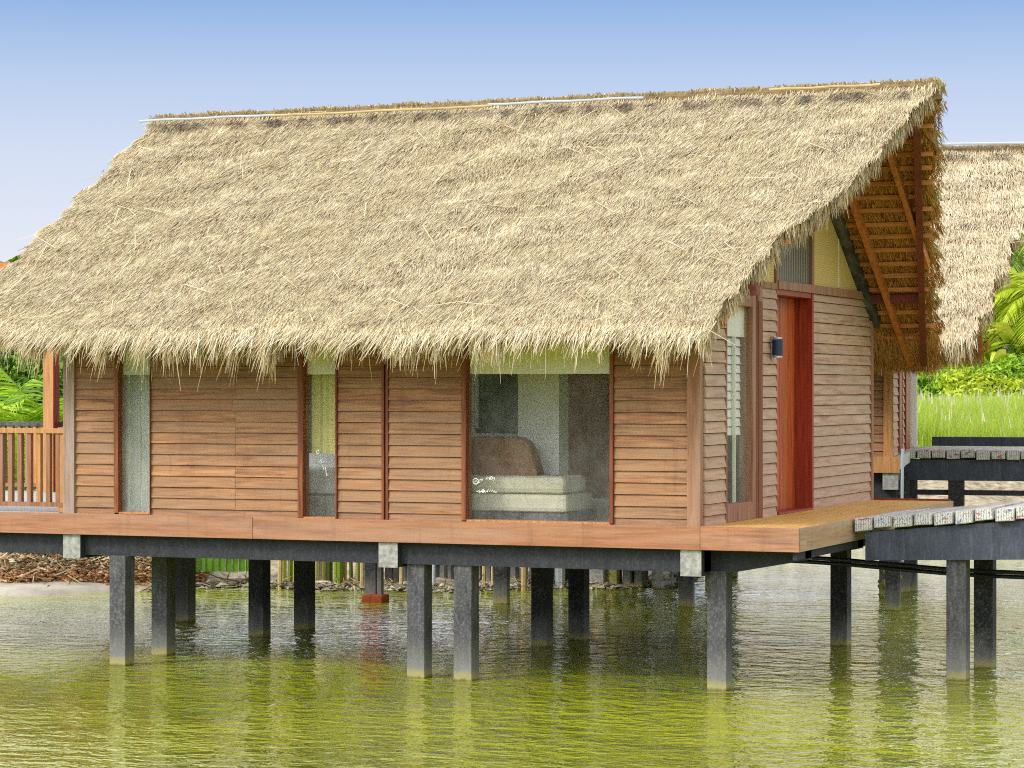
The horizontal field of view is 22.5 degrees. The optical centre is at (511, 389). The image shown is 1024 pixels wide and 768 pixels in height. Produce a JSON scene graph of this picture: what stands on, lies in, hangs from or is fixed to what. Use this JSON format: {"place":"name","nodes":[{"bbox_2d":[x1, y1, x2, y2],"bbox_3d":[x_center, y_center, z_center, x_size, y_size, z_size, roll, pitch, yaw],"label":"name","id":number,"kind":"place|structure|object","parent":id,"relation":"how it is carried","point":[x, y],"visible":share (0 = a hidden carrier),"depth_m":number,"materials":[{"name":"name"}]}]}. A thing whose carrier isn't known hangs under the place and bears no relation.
{"place":"outdoors","nodes":[
{"label":"outdoors","id":0,"kind":"place"},
{"bbox_2d":[309,467,334,515],"bbox_3d":[-1.790,1.044,26.357,1.900,0.450,1.220,0,0,22],"label":"bed","id":1,"kind":"object","parent":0,"point":[321,493],"visible":0.06,"depth_m":25.76,"materials":[{"name":"fabric"}]},
{"bbox_2d":[0,546,1023,767],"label":"water","id":2,"kind":"structure","parent":0,"point":[624,685],"depth_m":23.96,"materials":[{"name":"green liquid"}]},
{"bbox_2d":[278,560,282,588],"bbox_3d":[-3.220,2.199,35.798,0.074,1.351,0.068,0,0,0],"label":"pole","id":3,"kind":"object","parent":2,"relation":"in","point":[280,571],"visible":0.19,"depth_m":35.77,"materials":[{"name":"brown wood"}]},
{"bbox_2d":[360,563,363,586],"bbox_3d":[-2.076,2.199,35.698,0.065,1.351,0.059,0,0,0],"label":"pole","id":4,"kind":"object","parent":2,"relation":"in","point":[361,574],"visible":0.17,"depth_m":35.67,"materials":[{"name":"brown wood"}]},
{"bbox_2d":[362,563,388,602],"bbox_3d":[-1.785,2.374,33.602,0.310,1.600,0.240,0,0,22],"label":"steel pole","id":5,"kind":"object","parent":2,"relation":"in","point":[373,582],"visible":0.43,"depth_m":33.59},
{"bbox_2d":[399,567,402,583],"bbox_3d":[-1.532,2.199,35.698,0.065,1.351,0.059,0,0,45],"label":"pole","id":6,"kind":"object","parent":2,"relation":"in","point":[400,575],"visible":0.19,"depth_m":35.67,"materials":[{"name":"brown wood"}]},
{"bbox_2d":[432,565,435,584],"bbox_3d":[-1.086,2.199,35.798,0.055,1.351,0.050,0,0,0],"label":"pole","id":7,"kind":"object","parent":2,"relation":"in","point":[433,573],"visible":0.19,"depth_m":35.78,"materials":[{"name":"white metal"}]},
{"bbox_2d":[0,77,952,690],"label":"stilt house","id":8,"kind":"structure","parent":2,"relation":"in","point":[678,329],"depth_m":25.39,"materials":[{"name":"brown wood"}]},
{"bbox_2d":[114,344,152,513],"bbox_3d":[-3.771,0.363,25.810,0.418,1.768,0.145,0,0,22],"label":"window","id":9,"kind":"structure","parent":8,"relation":"in","point":[119,373],"depth_m":25.82,"materials":[{"name":"orange wood"}]},
{"bbox_2d":[125,375,149,511],"bbox_3d":[-3.659,0.374,26.070,0.765,1.750,0.050,0,0,22],"label":"curtain","id":10,"kind":"object","parent":8,"relation":"hanging from","point":[132,442],"visible":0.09,"depth_m":26.11,"materials":[{"name":"white fabric"}]},
{"bbox_2d":[298,338,338,518],"bbox_3d":[-1.861,0.368,25.019,0.422,1.778,0.145,0,0,22],"label":"window","id":11,"kind":"structure","parent":8,"relation":"in","point":[322,366],"depth_m":25.03,"materials":[{"name":"orange wood"}]},
{"bbox_2d":[309,374,334,453],"bbox_3d":[-1.789,0.064,25.182,1.001,1.130,0.050,0,0,22],"label":"curtain","id":12,"kind":"object","parent":8,"relation":"hanging from","point":[321,413],"visible":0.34,"depth_m":25.19,"materials":[{"name":"fabric"}]},
{"bbox_2d":[472,449,593,520],"bbox_3d":[0.098,0.919,24.919,1.206,0.700,0.750,0,0,22],"label":"sofa","id":13,"kind":"object","parent":8,"relation":"on","point":[544,497],"visible":0.63,"depth_m":24.57,"materials":[{"name":"fabric"}]},
{"bbox_2d":[472,436,543,474],"bbox_3d":[-0.049,0.642,25.020,0.716,0.373,0.244,0,0,22],"label":"cushion","id":14,"kind":"object","parent":13,"relation":"on","point":[504,455],"visible":0.98,"depth_m":24.93,"materials":[{"name":"fabric"}]},
{"bbox_2d":[461,335,614,524],"bbox_3d":[0.253,0.355,24.144,1.527,1.792,0.145,0,0,22],"label":"window","id":15,"kind":"structure","parent":8,"relation":"in","point":[585,364],"depth_m":24.20,"materials":[{"name":"orange wood"}]},
{"bbox_2d":[723,287,762,522],"bbox_3d":[2.164,0.129,24.594,0.156,2.240,1.081,0,0,22],"label":"window","id":16,"kind":"structure","parent":8,"relation":"in","point":[748,323],"depth_m":24.84,"materials":[{"name":"brown wood"}]},
{"bbox_2d":[777,297,794,509],"bbox_3d":[2.690,0.152,26.272,0.042,2.175,1.232,0,0,22],"label":"door","id":17,"kind":"structure","parent":8,"relation":"in","point":[786,307],"depth_m":26.56,"materials":[{"name":"wood"}]},
{"bbox_2d":[794,560,1023,578],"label":"pipe","id":18,"kind":"object","parent":8,"relation":"attached to","point":[913,570],"visible":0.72,"depth_m":25.41,"materials":[{"name":"black metal"}]},
{"bbox_2d":[810,556,1023,574],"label":"pipe","id":19,"kind":"object","parent":8,"relation":"attached to","point":[927,567],"visible":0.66,"depth_m":25.35,"materials":[{"name":"black metal"}]},
{"bbox_2d":[878,469,901,597],"bbox_3d":[5.020,2.424,34.289,0.337,3.100,0.360,0,0,-2],"label":"concrete post","id":20,"kind":"object","parent":2,"relation":"in","point":[881,586],"visible":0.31,"depth_m":34.21,"materials":[{"name":"grey concrete"}]},
{"bbox_2d":[855,501,1023,681],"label":"walkway","id":21,"kind":"structure","parent":2,"relation":"in","point":[957,539],"depth_m":24.50,"materials":[{"name":"grey wood"}]},
{"bbox_2d":[905,437,1023,591],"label":"walkway","id":22,"kind":"structure","parent":2,"relation":"in","point":[953,463],"depth_m":35.06,"materials":[{"name":"grey wood"}]},
{"bbox_2d":[0,399,1023,590],"bbox_3d":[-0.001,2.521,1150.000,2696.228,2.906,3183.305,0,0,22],"label":"ground","id":23,"kind":"structure","parent":0,"point":[975,500],"depth_m":51.20,"materials":[{"name":"beige soil"}]},
{"bbox_2d":[0,254,22,262],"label":"palm tree","id":24,"kind":"object","parent":23,"relation":"on","point":[15,258],"visible":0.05,"depth_m":59.09,"materials":[{"name":"green plant"}]},
{"bbox_2d":[0,379,42,490],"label":"palm tree","id":25,"kind":"object","parent":23,"relation":"on","point":[5,416],"visible":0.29,"depth_m":41.86,"materials":[{"name":"green plant"}]},
{"bbox_2d":[5,407,40,490],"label":"palm tree","id":26,"kind":"object","parent":23,"relation":"on","point":[16,488],"visible":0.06,"depth_m":40.44,"materials":[{"name":"green plant"}]},
{"bbox_2d":[0,343,62,407],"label":"bush","id":27,"kind":"object","parent":23,"relation":"on","point":[21,379],"visible":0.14,"depth_m":47.38,"materials":[{"name":"green plant"}]},
{"bbox_2d":[0,581,109,595],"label":"sand bank","id":28,"kind":"structure","parent":23,"relation":"on","point":[32,589],"depth_m":35.08,"materials":[{"name":"beige sand"}]},
{"bbox_2d":[0,368,141,464],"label":"palm tree","id":29,"kind":"object","parent":23,"relation":"on","point":[10,391],"visible":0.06,"depth_m":42.31,"materials":[{"name":"green plant"}]},
{"bbox_2d":[6,345,141,407],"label":"bush","id":30,"kind":"object","parent":23,"relation":"on","point":[61,376],"visible":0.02,"depth_m":48.64,"materials":[{"name":"green plant"}]},
{"bbox_2d":[0,552,212,585],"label":"rubble","id":31,"kind":"object","parent":23,"relation":"on","point":[49,571],"visible":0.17,"depth_m":35.70,"materials":[{"name":"brown stone"}]},
{"bbox_2d":[283,560,359,585],"bbox_3d":[-2.613,2.179,36.096,1.274,1.392,0.181,0,0,0],"label":"bamboo fence","id":32,"kind":"object","parent":23,"relation":"on","point":[323,570],"depth_m":36.08,"materials":[{"name":"green wood"}]},
{"bbox_2d":[0,553,697,591],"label":"dry debris","id":33,"kind":"object","parent":23,"relation":"on","point":[143,557],"visible":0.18,"depth_m":35.68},
{"bbox_2d":[147,571,696,592],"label":"shore stones","id":34,"kind":"object","parent":23,"relation":"on","point":[666,574],"visible":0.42,"depth_m":35.78,"materials":[{"name":"grey stone"}]},
{"bbox_2d":[482,566,485,587],"bbox_3d":[-0.386,2.199,35.698,0.065,1.351,0.059,0,0,0],"label":"pole","id":35,"kind":"object","parent":23,"relation":"on","point":[484,573],"visible":0.19,"depth_m":35.67,"materials":[{"name":"brown wood"}]},
{"bbox_2d":[491,566,492,581],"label":"pole","id":36,"kind":"object","parent":23,"relation":"on","point":[491,573],"visible":0.12,"depth_m":35.88,"materials":[{"name":"brown wood"}]},
{"bbox_2d":[385,565,647,582],"bbox_3d":[-0.050,2.177,36.495,3.967,1.397,0.216,0,0,0],"label":"timber fence","id":37,"kind":"object","parent":23,"relation":"on","point":[441,571],"depth_m":36.43,"materials":[{"name":"wood"}]},
{"bbox_2d":[521,567,526,589],"bbox_3d":[0.170,2.199,35.598,0.092,1.351,0.087,0,0,45],"label":"pole","id":38,"kind":"object","parent":23,"relation":"on","point":[523,578],"visible":0.19,"depth_m":35.56,"materials":[{"name":"brown wood"}]},
{"bbox_2d":[555,568,564,588],"bbox_3d":[0.670,2.199,35.898,0.148,1.352,0.142,0,0,0],"label":"pole","id":39,"kind":"object","parent":23,"relation":"on","point":[559,574],"visible":0.19,"depth_m":35.84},
{"bbox_2d":[589,569,605,585],"bbox_3d":[1.192,2.124,36.000,0.260,1.300,0.200,0,0,22],"label":"bank post","id":40,"kind":"object","parent":23,"relation":"on","point":[598,575],"visible":0.24,"depth_m":35.90,"materials":[{"name":"concrete"}]},
{"bbox_2d":[606,570,621,584],"bbox_3d":[1.407,2.124,36.000,0.200,1.300,0.200,0,0,22],"label":"bank post","id":41,"kind":"object","parent":23,"relation":"on","point":[612,578],"visible":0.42,"depth_m":35.91,"materials":[{"name":"green wood"}]},
{"bbox_2d":[623,570,633,586],"bbox_3d":[1.633,2.124,36.000,0.120,1.300,0.200,0,0,22],"label":"bank post","id":42,"kind":"object","parent":23,"relation":"on","point":[627,574],"visible":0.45,"depth_m":35.91,"materials":[{"name":"grey wood"}]},
{"bbox_2d":[634,570,645,587],"bbox_3d":[1.788,2.124,36.000,0.120,1.300,0.200,0,0,22],"label":"bank post","id":43,"kind":"object","parent":23,"relation":"on","point":[640,578],"visible":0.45,"depth_m":35.91,"materials":[{"name":"grey wood"}]},
{"bbox_2d":[652,571,675,587],"bbox_3d":[2.122,2.124,36.000,0.300,1.300,0.200,0,0,22],"label":"bank post","id":44,"kind":"object","parent":23,"relation":"on","point":[657,577],"visible":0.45,"depth_m":35.92,"materials":[{"name":"concrete"}]},
{"bbox_2d":[493,142,1023,610],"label":"stilt house","id":45,"kind":"structure","parent":23,"relation":"on","point":[981,202],"depth_m":32.94,"materials":[{"name":"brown wood"}]},
{"bbox_2d":[897,371,901,453],"bbox_3d":[5.054,-0.163,33.640,0.040,2.000,0.650,0,0,11],"label":"window","id":46,"kind":"structure","parent":45,"relation":"in","point":[899,379],"depth_m":33.32,"materials":[{"name":"brown wood"}]},
{"bbox_2d":[903,371,909,449],"bbox_3d":[5.515,-0.213,35.996,0.045,2.100,1.450,0,0,11],"label":"door","id":47,"kind":"structure","parent":45,"relation":"in","point":[907,378],"depth_m":35.67,"materials":[{"name":"red wood"}]},
{"bbox_2d":[917,368,961,398],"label":"bush","id":48,"kind":"object","parent":23,"relation":"on","point":[934,389],"visible":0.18,"depth_m":83.25,"materials":[{"name":"green plant"}]},
{"bbox_2d":[938,359,997,373],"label":"bush","id":49,"kind":"object","parent":23,"relation":"on","point":[946,367],"visible":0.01,"depth_m":85.54,"materials":[{"name":"green plant"}]},
{"bbox_2d":[935,364,1023,399],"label":"bush","id":50,"kind":"object","parent":23,"relation":"on","point":[967,382],"visible":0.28,"depth_m":81.73,"materials":[{"name":"green plant"}]},
{"bbox_2d":[966,326,1008,366],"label":"bush","id":51,"kind":"object","parent":23,"relation":"on","point":[996,350],"visible":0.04,"depth_m":94.54,"materials":[{"name":"green plant"}]},
{"bbox_2d":[970,358,1013,369],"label":"bush","id":52,"kind":"object","parent":23,"relation":"on","point":[992,362],"visible":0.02,"depth_m":86.05,"materials":[{"name":"green plant"}]},
{"bbox_2d":[968,353,1023,384],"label":"bush","id":53,"kind":"object","parent":23,"relation":"on","point":[1014,367],"visible":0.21,"depth_m":83.10,"materials":[{"name":"green plant"}]},
{"bbox_2d":[982,349,1009,364],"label":"banana plant","id":54,"kind":"object","parent":23,"relation":"on","point":[1001,354],"visible":0.1,"depth_m":87.40,"materials":[{"name":"green plant"}]},
{"bbox_2d":[979,329,1018,366],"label":"banana plant","id":55,"kind":"object","parent":23,"relation":"on","point":[991,341],"visible":0.23,"depth_m":89.77,"materials":[{"name":"green plant"}]},
{"bbox_2d":[982,305,1023,361],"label":"bush","id":56,"kind":"object","parent":23,"relation":"on","point":[1019,349],"visible":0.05,"depth_m":95.10,"materials":[{"name":"green plant"}]},
{"bbox_2d":[984,322,1023,354],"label":"banana plant","id":57,"kind":"object","parent":23,"relation":"on","point":[1000,326],"visible":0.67,"depth_m":90.73,"materials":[{"name":"green plant"}]},
{"bbox_2d":[987,265,1023,346],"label":"palm tree","id":58,"kind":"object","parent":23,"relation":"on","point":[1014,297],"visible":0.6,"depth_m":91.92,"materials":[{"name":"green plant"}]},
{"bbox_2d":[1003,232,1023,353],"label":"palm tree","id":59,"kind":"object","parent":23,"relation":"on","point":[1006,347],"visible":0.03,"depth_m":94.86,"materials":[{"name":"green plant"}]},
{"bbox_2d":[1012,247,1023,276],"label":"palm tree","id":60,"kind":"object","parent":23,"relation":"on","point":[1019,269],"depth_m":109.71,"materials":[{"name":"green plant"}]},
{"bbox_2d":[0,0,1023,389],"label":"sky","id":61,"kind":"structure","parent":0,"point":[78,78],"materials":[{"name":"blue"}]},
{"bbox_2d":[917,390,1023,446],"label":"meadow grass","id":62,"kind":"structure","parent":0,"point":[928,427],"depth_m":57.03,"materials":[{"name":"green plant"}]},
{"bbox_2d":[918,385,1023,436],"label":"grass heads","id":63,"kind":"object","parent":62,"relation":"on","point":[940,397],"depth_m":58.28,"materials":[{"name":"plant"}]},
{"bbox_3d":[-4.554,2.124,36.000,0.200,1.300,0.200,0,0,22],"label":"bank post","id":64,"kind":"object","parent":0,"visible":0},
{"bbox_2d":[196,558,247,571],"bbox_3d":[-4.049,2.024,36.009,0.747,1.050,0.038,0,0,0],"label":"sheet panel","id":65,"kind":"object","parent":64,"relation":"attached to","point":[219,565],"visible":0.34,"depth_m":35.99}
]}

